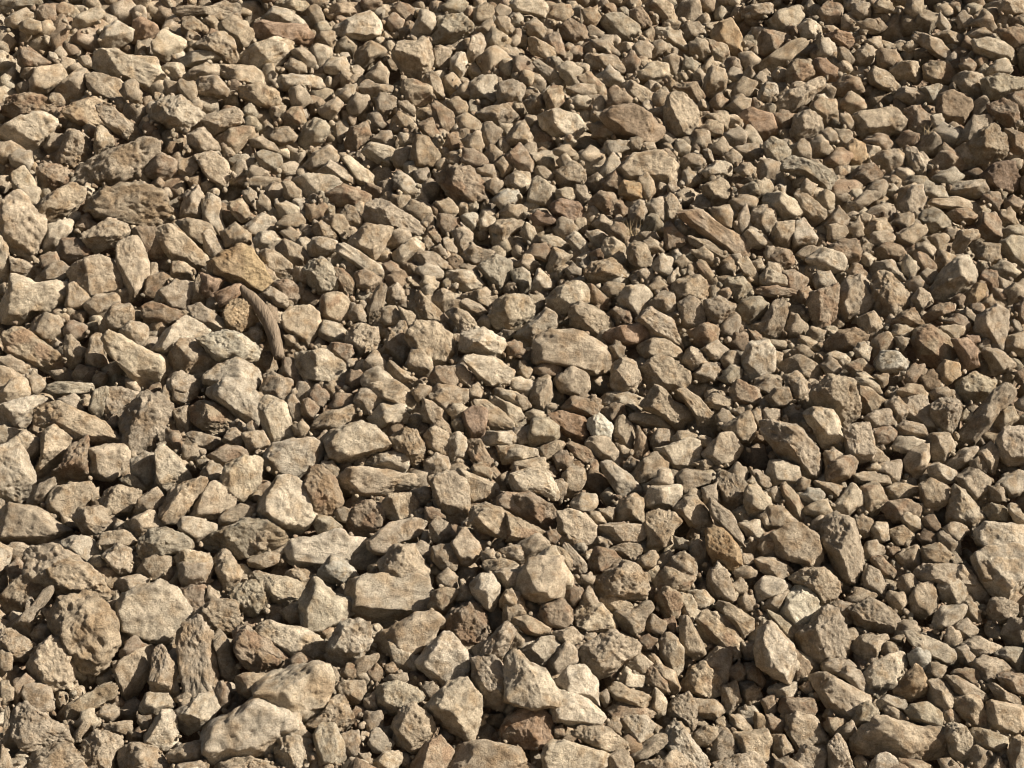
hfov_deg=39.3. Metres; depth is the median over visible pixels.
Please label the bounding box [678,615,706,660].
rock
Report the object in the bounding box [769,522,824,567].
rock
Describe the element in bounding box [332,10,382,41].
rock
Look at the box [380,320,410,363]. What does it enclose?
rock
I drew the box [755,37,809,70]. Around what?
rock
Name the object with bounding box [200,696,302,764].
rock
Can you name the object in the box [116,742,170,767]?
rock
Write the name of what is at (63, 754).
rock
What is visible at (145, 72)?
rock
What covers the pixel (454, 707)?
rock
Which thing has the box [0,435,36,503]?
rock
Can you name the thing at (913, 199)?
rock
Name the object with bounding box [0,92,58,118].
rock
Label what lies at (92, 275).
rock
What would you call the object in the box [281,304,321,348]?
rock
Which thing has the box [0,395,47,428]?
rock
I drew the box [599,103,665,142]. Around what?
rock
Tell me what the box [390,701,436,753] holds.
rock
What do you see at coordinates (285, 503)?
rock
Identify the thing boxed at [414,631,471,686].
rock
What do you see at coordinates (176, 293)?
rock
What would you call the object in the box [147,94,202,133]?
rock
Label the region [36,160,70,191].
rock
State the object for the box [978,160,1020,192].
rock
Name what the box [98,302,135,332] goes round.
rock
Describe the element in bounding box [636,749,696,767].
rock
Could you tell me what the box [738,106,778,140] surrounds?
rock
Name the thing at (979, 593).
rock
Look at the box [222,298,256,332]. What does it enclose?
rock
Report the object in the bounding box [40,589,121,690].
rock
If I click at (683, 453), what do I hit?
rock
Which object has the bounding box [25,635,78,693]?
rock
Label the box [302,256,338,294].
rock
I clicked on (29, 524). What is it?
rock
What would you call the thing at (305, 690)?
rock
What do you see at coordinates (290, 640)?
rock
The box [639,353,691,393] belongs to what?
rock
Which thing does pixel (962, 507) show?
rock
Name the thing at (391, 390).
rock
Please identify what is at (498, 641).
rock
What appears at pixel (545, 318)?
rock
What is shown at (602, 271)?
rock
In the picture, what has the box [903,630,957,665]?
rock
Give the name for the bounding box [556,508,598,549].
rock
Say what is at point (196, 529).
rock
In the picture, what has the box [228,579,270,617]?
rock
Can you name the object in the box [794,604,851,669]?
rock
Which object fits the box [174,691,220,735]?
rock
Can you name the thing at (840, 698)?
rock
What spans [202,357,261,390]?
rock
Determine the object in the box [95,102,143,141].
rock
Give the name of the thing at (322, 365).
rock
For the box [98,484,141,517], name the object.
rock
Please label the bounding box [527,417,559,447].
rock
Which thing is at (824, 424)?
rock
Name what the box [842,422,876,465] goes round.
rock
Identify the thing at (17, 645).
rock
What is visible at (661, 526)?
rock
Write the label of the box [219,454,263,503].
rock
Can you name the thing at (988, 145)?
rock
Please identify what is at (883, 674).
rock
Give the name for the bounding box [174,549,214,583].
rock
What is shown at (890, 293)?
rock
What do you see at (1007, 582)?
rock
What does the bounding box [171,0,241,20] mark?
rock
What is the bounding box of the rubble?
[0,0,1023,767]
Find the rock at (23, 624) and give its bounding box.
[6,585,53,637]
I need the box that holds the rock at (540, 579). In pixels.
[513,555,567,603]
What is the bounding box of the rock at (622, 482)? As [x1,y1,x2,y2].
[600,460,642,498]
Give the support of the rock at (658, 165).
on the rubble
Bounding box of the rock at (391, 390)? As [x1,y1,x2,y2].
[362,379,420,409]
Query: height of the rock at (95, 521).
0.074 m
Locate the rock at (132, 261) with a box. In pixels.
[115,235,149,302]
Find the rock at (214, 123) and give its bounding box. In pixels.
[196,106,243,135]
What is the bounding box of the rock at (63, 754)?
[27,741,84,767]
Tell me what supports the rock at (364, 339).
on the rubble
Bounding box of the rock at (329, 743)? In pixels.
[312,721,346,765]
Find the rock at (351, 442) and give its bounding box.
[323,420,392,463]
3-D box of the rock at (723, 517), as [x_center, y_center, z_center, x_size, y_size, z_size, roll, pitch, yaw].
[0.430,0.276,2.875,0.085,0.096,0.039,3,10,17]
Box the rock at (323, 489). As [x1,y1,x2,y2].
[303,464,344,516]
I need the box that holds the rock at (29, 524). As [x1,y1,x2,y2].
[0,502,73,544]
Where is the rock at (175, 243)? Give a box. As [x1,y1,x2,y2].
[154,223,209,269]
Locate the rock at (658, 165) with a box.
[616,149,681,187]
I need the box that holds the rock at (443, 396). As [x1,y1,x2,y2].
[426,383,469,411]
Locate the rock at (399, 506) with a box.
[381,492,420,520]
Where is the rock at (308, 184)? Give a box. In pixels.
[293,172,342,198]
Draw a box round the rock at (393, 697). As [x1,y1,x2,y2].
[374,679,425,716]
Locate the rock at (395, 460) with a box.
[364,450,410,472]
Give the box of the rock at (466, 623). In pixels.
[443,599,490,646]
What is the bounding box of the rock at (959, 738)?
[943,721,974,764]
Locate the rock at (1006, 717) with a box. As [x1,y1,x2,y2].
[985,699,1023,734]
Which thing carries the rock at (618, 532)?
on the rubble
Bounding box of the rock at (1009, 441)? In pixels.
[995,425,1023,465]
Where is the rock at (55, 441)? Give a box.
[34,423,72,478]
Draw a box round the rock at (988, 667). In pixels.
[969,654,1015,682]
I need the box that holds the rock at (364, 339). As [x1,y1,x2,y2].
[345,323,380,358]
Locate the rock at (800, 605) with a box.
[779,584,820,624]
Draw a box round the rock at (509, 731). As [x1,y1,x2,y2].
[498,712,519,738]
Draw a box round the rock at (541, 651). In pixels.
[521,635,560,666]
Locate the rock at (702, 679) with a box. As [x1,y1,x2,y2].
[680,660,723,698]
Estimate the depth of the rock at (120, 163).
3.82 m
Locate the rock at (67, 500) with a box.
[45,481,93,519]
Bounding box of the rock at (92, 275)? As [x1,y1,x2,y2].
[66,254,123,296]
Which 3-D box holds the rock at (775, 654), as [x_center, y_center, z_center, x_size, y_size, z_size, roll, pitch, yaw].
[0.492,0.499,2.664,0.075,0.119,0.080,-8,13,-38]
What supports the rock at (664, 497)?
on the rubble
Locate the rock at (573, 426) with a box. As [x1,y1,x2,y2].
[547,410,590,444]
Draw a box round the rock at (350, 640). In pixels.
[323,617,373,668]
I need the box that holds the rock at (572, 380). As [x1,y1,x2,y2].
[553,365,590,395]
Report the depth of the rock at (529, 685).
2.53 m
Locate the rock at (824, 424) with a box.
[803,406,843,450]
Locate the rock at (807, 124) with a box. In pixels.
[789,109,823,141]
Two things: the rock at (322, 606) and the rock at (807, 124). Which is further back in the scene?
the rock at (807, 124)
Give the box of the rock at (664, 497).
[644,484,682,509]
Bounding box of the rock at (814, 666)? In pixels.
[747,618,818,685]
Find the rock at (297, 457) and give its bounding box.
[263,436,325,477]
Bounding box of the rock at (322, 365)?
[294,348,349,382]
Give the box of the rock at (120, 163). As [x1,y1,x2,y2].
[74,136,160,186]
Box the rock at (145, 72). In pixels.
[91,48,170,94]
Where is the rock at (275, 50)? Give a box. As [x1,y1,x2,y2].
[238,36,294,70]
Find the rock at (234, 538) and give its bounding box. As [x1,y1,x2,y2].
[202,517,288,559]
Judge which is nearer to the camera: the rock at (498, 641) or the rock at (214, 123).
the rock at (498, 641)
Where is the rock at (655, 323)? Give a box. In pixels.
[635,306,683,348]
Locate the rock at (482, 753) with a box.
[447,739,527,767]
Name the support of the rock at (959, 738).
on the rubble
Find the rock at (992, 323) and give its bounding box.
[973,303,1009,350]
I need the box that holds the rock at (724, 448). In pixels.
[701,431,743,467]
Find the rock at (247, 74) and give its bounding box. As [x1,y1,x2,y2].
[219,64,265,84]
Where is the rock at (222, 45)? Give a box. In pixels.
[191,31,239,63]
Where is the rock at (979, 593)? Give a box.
[957,564,989,604]
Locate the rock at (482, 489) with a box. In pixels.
[455,468,499,502]
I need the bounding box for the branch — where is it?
[239,285,284,360]
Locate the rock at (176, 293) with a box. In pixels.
[157,278,193,309]
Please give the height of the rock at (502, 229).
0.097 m
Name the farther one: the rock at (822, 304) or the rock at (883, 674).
the rock at (822, 304)
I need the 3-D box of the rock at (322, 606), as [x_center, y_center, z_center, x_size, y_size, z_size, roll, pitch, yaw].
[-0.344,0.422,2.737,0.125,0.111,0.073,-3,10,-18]
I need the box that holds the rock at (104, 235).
[81,217,130,254]
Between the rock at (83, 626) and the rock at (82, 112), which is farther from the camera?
the rock at (82, 112)
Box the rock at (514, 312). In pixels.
[488,293,535,331]
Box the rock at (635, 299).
[617,284,652,319]
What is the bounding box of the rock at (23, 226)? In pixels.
[0,189,46,260]
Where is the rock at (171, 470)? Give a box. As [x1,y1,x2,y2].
[154,443,191,491]
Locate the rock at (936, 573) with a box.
[913,563,976,585]
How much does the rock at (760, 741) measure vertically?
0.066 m
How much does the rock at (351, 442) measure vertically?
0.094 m
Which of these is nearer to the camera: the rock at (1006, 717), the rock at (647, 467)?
the rock at (1006, 717)
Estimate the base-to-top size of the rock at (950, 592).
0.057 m
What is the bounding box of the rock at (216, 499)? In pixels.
[188,480,236,520]
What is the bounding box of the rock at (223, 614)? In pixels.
[192,598,241,633]
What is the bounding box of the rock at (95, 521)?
[72,505,116,539]
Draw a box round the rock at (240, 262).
[206,243,273,293]
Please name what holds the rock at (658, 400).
on the rubble
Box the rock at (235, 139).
[214,125,255,153]
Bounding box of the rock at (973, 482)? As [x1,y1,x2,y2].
[955,467,991,500]
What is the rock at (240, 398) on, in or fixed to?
on the rubble
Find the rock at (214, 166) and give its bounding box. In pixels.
[193,150,230,186]
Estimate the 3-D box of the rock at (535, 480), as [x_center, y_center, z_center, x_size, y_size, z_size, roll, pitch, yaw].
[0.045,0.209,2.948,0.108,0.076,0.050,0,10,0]
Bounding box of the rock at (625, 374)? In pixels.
[609,357,641,391]
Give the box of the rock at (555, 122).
[537,108,588,137]
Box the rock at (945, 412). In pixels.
[929,396,962,434]
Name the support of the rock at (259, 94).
on the rubble
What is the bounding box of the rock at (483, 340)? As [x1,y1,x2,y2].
[458,326,507,358]
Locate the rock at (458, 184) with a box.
[433,164,490,204]
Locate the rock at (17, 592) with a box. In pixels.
[0,574,43,614]
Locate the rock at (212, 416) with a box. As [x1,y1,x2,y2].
[188,400,237,436]
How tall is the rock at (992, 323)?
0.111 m
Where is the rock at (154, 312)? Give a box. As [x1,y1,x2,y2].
[140,301,184,326]
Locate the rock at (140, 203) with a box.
[82,181,174,226]
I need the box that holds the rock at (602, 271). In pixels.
[583,257,630,283]
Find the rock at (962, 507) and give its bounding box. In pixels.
[945,483,987,531]
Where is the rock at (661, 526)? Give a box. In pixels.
[644,508,682,552]
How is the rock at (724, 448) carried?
on the rubble
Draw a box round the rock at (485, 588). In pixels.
[469,573,500,611]
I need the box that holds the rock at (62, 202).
[34,182,86,223]
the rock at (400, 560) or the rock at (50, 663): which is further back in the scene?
the rock at (400, 560)
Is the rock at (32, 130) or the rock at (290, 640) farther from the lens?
the rock at (32, 130)
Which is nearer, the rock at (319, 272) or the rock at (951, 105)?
the rock at (319, 272)
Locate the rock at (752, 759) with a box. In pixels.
[711,751,769,767]
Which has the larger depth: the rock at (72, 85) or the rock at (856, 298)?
the rock at (72, 85)
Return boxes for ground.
[6,0,1023,767]
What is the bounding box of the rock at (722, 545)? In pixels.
[705,524,742,570]
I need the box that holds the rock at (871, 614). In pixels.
[845,596,901,634]
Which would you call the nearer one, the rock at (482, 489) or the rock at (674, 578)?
the rock at (674, 578)
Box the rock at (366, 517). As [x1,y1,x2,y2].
[346,499,387,537]
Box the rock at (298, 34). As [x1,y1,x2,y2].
[252,19,314,47]
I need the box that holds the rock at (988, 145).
[967,122,1008,169]
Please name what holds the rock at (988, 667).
on the rubble
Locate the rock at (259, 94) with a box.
[237,82,281,107]
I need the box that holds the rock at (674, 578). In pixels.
[653,566,696,591]
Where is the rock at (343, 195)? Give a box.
[325,183,371,206]
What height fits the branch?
0.164 m
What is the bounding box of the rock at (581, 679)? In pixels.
[554,664,600,706]
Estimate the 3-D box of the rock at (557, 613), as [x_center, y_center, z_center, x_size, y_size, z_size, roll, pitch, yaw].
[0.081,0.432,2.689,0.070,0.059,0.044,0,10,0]
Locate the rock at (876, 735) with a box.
[848,715,947,761]
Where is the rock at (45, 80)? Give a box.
[28,63,68,94]
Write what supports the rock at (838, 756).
on the rubble
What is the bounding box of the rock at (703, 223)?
[676,209,750,256]
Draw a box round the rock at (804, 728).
[781,710,829,750]
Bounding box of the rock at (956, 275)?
[929,254,977,301]
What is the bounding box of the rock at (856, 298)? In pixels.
[838,273,874,322]
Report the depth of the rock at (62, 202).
3.75 m
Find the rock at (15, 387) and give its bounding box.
[0,376,30,403]
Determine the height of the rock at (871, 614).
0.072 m
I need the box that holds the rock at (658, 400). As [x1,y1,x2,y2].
[638,384,694,430]
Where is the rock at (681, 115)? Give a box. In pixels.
[663,91,699,138]
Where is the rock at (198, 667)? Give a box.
[175,614,222,699]
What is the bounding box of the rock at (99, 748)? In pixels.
[80,729,123,767]
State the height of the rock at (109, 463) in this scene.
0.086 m
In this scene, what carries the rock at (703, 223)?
on the rubble
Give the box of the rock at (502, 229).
[488,217,524,246]
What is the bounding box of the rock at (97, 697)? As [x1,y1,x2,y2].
[56,681,118,720]
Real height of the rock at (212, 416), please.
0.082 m
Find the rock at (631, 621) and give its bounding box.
[612,600,654,635]
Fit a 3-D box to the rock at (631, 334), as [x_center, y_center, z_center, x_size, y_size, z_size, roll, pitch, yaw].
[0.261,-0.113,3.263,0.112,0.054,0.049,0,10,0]
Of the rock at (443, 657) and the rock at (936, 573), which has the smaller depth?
the rock at (443, 657)
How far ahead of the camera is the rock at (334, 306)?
3.40 m
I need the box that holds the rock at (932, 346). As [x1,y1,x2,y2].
[910,324,959,368]
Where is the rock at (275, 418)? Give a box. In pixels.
[257,395,295,442]
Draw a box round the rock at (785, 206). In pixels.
[761,191,804,220]
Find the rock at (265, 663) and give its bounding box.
[247,651,284,672]
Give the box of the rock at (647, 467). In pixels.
[632,451,669,482]
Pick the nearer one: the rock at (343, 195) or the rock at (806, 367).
the rock at (806, 367)
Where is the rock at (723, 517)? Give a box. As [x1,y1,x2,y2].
[707,497,745,547]
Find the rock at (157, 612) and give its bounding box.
[114,578,192,646]
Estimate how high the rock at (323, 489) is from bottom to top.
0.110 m
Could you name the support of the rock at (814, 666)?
on the rubble
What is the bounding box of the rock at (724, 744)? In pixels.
[706,726,737,762]
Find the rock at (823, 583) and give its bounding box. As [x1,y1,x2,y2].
[792,566,840,606]
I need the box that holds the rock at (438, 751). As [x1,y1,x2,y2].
[409,734,454,767]
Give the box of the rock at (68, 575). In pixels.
[45,557,111,600]
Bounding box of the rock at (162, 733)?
[143,709,178,753]
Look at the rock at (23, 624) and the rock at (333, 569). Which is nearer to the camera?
the rock at (23, 624)
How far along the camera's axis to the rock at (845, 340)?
3.23 m
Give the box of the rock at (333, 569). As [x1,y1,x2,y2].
[317,555,359,584]
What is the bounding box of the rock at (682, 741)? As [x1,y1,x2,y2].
[664,719,709,767]
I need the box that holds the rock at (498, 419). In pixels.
[472,399,514,430]
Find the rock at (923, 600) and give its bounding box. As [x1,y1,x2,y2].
[908,581,939,620]
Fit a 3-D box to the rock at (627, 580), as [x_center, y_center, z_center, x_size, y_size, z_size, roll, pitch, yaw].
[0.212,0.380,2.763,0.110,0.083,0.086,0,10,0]
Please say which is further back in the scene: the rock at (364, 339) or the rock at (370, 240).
the rock at (370, 240)
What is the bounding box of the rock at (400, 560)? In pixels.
[376,543,431,577]
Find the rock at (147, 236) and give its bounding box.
[132,226,166,259]
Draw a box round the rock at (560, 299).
[545,280,590,316]
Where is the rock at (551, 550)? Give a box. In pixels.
[520,545,573,602]
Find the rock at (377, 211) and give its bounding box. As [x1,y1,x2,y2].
[362,198,423,236]
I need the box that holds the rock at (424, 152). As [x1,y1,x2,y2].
[410,134,441,169]
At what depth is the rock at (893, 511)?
2.92 m
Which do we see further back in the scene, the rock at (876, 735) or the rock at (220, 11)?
the rock at (220, 11)
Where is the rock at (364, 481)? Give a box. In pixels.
[337,466,419,496]
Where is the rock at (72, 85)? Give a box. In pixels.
[54,68,87,105]
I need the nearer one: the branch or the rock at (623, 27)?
the branch
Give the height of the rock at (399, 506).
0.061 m
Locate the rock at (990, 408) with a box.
[956,382,1016,446]
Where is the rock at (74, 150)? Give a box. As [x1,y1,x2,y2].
[50,128,93,170]
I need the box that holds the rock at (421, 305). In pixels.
[407,290,452,332]
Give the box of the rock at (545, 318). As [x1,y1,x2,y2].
[513,307,558,348]
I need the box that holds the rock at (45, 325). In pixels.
[29,312,63,339]
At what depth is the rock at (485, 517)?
2.81 m
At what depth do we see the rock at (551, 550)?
2.72 m
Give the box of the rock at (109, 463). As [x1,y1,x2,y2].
[88,443,130,482]
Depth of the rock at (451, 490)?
2.91 m
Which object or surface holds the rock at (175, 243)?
on the rubble
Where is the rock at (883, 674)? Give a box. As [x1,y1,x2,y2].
[863,650,907,698]
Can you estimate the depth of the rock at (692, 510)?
2.89 m
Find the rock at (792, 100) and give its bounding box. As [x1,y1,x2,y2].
[776,76,825,112]
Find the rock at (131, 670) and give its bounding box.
[111,644,154,699]
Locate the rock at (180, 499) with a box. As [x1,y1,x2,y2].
[158,476,207,525]
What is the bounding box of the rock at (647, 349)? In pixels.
[636,337,683,359]
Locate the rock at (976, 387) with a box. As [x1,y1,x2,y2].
[954,371,996,403]
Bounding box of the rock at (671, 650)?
[659,632,684,678]
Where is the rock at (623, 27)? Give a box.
[600,12,640,41]
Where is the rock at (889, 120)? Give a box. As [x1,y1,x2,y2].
[851,106,907,139]
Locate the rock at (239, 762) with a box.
[214,755,281,767]
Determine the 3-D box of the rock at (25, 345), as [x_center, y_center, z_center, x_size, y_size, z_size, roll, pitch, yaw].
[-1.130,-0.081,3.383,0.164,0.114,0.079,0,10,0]
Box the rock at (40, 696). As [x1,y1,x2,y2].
[20,682,54,712]
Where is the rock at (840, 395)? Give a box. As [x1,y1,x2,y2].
[808,373,861,425]
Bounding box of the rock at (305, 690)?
[251,660,335,725]
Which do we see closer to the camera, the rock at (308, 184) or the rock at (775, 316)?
the rock at (775, 316)
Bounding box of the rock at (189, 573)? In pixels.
[177,561,212,587]
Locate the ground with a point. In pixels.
(630, 350)
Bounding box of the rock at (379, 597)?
[344,572,433,623]
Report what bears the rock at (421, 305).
on the rubble
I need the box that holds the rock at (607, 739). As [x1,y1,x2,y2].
[570,725,630,752]
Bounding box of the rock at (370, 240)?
[347,223,393,260]
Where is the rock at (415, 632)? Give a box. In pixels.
[374,609,445,656]
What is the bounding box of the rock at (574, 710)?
[549,689,606,727]
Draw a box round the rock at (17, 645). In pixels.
[0,627,36,662]
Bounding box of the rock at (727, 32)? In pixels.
[710,17,742,57]
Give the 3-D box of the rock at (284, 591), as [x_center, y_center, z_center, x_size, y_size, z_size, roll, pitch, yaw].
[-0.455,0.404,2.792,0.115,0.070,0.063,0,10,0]
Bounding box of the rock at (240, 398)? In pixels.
[205,377,263,428]
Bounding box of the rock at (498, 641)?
[469,621,516,659]
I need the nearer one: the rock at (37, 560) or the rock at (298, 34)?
the rock at (37, 560)
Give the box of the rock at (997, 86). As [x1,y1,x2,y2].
[980,73,1023,99]
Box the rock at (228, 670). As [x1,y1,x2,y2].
[213,628,239,681]
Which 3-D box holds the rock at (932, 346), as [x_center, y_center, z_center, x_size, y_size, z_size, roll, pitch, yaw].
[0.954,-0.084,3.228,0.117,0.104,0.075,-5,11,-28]
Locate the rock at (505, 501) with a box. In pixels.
[496,491,521,514]
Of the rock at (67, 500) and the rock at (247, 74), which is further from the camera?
the rock at (247, 74)
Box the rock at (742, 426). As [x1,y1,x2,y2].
[719,410,756,446]
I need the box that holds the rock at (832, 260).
[805,247,848,273]
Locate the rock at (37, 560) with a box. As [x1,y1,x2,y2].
[22,542,107,594]
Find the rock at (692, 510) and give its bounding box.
[672,494,713,536]
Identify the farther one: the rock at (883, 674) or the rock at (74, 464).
the rock at (74, 464)
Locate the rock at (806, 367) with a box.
[777,354,822,379]
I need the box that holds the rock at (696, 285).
[671,274,708,302]
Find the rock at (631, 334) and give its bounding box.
[602,323,649,345]
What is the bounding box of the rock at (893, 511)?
[879,498,922,523]
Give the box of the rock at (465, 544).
[450,527,482,566]
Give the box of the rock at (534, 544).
[516,533,550,563]
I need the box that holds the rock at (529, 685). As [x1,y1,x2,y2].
[502,648,562,710]
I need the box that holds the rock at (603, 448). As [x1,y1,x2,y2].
[584,435,621,466]
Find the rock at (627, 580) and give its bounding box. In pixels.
[594,559,649,601]
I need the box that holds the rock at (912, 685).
[892,663,928,701]
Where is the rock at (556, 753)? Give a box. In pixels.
[540,739,608,767]
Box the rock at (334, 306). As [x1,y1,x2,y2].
[319,291,350,322]
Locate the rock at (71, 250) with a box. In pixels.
[55,237,91,264]
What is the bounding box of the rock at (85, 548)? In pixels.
[59,535,103,562]
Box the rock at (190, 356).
[166,337,218,374]
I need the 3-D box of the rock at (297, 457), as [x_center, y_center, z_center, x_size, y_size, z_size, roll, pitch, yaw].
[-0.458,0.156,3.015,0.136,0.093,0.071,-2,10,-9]
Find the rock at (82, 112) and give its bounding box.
[60,96,106,125]
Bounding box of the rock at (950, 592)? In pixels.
[936,579,970,604]
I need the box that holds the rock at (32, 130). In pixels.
[0,111,58,150]
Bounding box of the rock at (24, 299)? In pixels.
[0,273,68,325]
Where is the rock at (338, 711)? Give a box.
[305,694,356,731]
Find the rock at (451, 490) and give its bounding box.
[427,469,470,524]
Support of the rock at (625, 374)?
on the rubble
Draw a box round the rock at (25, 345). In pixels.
[1,326,64,373]
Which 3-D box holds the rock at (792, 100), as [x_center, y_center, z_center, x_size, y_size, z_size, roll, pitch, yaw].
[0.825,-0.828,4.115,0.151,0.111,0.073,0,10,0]
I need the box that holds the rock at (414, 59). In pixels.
[391,37,434,80]
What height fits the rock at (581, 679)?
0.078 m
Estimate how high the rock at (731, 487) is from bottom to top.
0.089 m
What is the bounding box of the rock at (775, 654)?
[753,620,797,684]
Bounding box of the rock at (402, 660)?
[387,639,422,673]
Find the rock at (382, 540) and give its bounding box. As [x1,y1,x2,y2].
[365,517,426,555]
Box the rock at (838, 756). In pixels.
[827,733,854,767]
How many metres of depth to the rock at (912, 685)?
2.62 m
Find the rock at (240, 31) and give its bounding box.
[218,14,254,49]
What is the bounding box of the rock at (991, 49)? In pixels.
[970,36,1017,64]
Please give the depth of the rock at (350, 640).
2.62 m
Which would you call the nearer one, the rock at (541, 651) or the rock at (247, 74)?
the rock at (541, 651)
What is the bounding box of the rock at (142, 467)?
[129,450,155,486]
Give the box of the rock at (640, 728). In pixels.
[621,714,656,742]
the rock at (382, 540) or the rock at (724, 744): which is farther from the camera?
the rock at (382, 540)
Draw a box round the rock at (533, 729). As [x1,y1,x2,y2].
[499,707,555,750]
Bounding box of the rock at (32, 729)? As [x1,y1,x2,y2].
[9,700,73,753]
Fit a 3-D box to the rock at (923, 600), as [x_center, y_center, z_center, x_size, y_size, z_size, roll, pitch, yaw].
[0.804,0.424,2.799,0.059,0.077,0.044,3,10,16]
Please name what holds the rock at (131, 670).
on the rubble
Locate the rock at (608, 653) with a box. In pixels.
[577,629,642,679]
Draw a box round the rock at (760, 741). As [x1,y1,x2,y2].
[732,727,773,761]
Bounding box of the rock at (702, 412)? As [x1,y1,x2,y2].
[676,387,718,438]
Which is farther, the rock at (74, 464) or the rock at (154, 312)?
the rock at (154, 312)
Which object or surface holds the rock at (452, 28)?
on the rubble
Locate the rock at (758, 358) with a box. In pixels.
[741,338,776,382]
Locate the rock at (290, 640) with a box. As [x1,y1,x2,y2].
[255,619,325,659]
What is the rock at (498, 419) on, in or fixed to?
on the rubble
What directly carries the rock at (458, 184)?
on the rubble
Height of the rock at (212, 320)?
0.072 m
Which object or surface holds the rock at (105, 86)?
on the rubble
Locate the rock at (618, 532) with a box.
[598,522,646,544]
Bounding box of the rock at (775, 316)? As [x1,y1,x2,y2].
[758,297,788,339]
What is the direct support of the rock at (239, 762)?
on the rubble
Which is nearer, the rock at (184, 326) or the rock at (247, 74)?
the rock at (184, 326)
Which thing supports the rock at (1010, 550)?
on the rubble
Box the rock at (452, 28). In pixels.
[430,12,474,44]
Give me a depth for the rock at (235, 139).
3.93 m
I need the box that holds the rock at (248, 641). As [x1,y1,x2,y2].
[231,625,287,669]
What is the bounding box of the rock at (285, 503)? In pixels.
[255,474,317,537]
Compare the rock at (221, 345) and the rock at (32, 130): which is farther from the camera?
the rock at (32, 130)
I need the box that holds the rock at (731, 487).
[714,470,747,510]
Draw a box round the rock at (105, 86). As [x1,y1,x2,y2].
[84,72,123,99]
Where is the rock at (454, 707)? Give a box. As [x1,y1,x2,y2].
[422,676,482,740]
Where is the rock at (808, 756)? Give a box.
[792,744,827,767]
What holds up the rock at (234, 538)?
on the rubble
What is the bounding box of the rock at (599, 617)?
[573,602,617,633]
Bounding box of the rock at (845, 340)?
[823,327,869,352]
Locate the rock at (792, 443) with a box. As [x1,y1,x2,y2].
[758,418,822,481]
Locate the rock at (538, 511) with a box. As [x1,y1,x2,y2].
[503,490,556,529]
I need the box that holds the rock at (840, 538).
[819,510,864,586]
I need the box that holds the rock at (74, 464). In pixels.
[50,434,89,484]
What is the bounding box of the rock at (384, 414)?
[366,402,411,428]
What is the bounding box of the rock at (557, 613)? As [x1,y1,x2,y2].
[536,598,573,629]
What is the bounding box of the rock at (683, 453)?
[653,436,702,470]
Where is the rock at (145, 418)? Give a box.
[116,391,174,454]
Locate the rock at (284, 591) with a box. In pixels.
[251,572,304,607]
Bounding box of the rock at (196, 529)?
[177,516,217,544]
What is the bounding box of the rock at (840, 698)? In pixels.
[808,671,874,720]
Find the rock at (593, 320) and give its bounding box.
[568,300,614,337]
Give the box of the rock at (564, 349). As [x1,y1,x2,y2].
[530,328,616,375]
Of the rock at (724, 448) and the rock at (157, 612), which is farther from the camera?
the rock at (724, 448)
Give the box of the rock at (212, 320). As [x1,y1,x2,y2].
[186,302,227,331]
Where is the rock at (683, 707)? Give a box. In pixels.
[666,691,699,731]
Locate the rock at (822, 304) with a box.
[806,282,839,328]
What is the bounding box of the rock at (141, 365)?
[100,329,171,389]
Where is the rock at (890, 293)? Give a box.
[870,270,911,320]
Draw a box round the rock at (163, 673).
[148,644,180,696]
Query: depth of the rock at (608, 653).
2.63 m
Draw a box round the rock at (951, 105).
[935,89,973,125]
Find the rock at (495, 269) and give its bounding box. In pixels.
[477,254,512,294]
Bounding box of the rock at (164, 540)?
[136,526,194,560]
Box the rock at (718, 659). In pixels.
[702,646,732,684]
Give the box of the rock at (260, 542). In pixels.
[249,521,287,550]
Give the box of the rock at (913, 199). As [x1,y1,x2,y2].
[894,184,926,216]
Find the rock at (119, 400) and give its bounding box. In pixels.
[104,386,138,417]
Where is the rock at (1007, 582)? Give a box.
[974,556,1023,598]
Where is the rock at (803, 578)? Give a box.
[788,570,832,584]
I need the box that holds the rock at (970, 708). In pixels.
[953,694,988,728]
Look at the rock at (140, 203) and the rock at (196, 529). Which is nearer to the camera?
the rock at (196, 529)
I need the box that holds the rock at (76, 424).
[32,400,120,445]
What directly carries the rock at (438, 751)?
on the rubble
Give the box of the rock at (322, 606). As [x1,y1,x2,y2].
[298,576,354,632]
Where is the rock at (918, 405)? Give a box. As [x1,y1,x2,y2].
[902,394,935,432]
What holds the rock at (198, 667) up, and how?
on the rubble
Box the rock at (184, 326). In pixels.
[150,315,211,356]
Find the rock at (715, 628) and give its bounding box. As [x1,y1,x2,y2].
[695,608,744,660]
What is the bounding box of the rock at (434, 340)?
[403,319,457,366]
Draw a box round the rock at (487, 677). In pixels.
[469,654,506,712]
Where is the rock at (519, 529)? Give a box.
[504,511,545,543]
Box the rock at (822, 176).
[779,155,837,190]
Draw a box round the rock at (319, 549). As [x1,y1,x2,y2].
[282,528,379,570]
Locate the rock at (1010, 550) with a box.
[970,542,1023,583]
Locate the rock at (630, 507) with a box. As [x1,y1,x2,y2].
[614,492,644,523]
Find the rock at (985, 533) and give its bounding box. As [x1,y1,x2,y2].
[973,521,1023,546]
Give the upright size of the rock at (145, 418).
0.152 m
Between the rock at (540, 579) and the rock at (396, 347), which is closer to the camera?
the rock at (540, 579)
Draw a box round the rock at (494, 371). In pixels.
[461,353,515,386]
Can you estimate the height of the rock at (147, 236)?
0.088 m
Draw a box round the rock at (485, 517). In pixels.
[468,501,513,539]
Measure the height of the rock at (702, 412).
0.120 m
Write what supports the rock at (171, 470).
on the rubble
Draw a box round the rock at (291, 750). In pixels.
[273,733,313,767]
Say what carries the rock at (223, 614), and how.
on the rubble
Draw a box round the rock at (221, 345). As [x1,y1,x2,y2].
[195,329,260,362]
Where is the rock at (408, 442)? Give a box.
[388,426,425,468]
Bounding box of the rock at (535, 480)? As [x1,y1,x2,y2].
[508,467,559,500]
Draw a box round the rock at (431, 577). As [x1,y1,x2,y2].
[424,558,433,582]

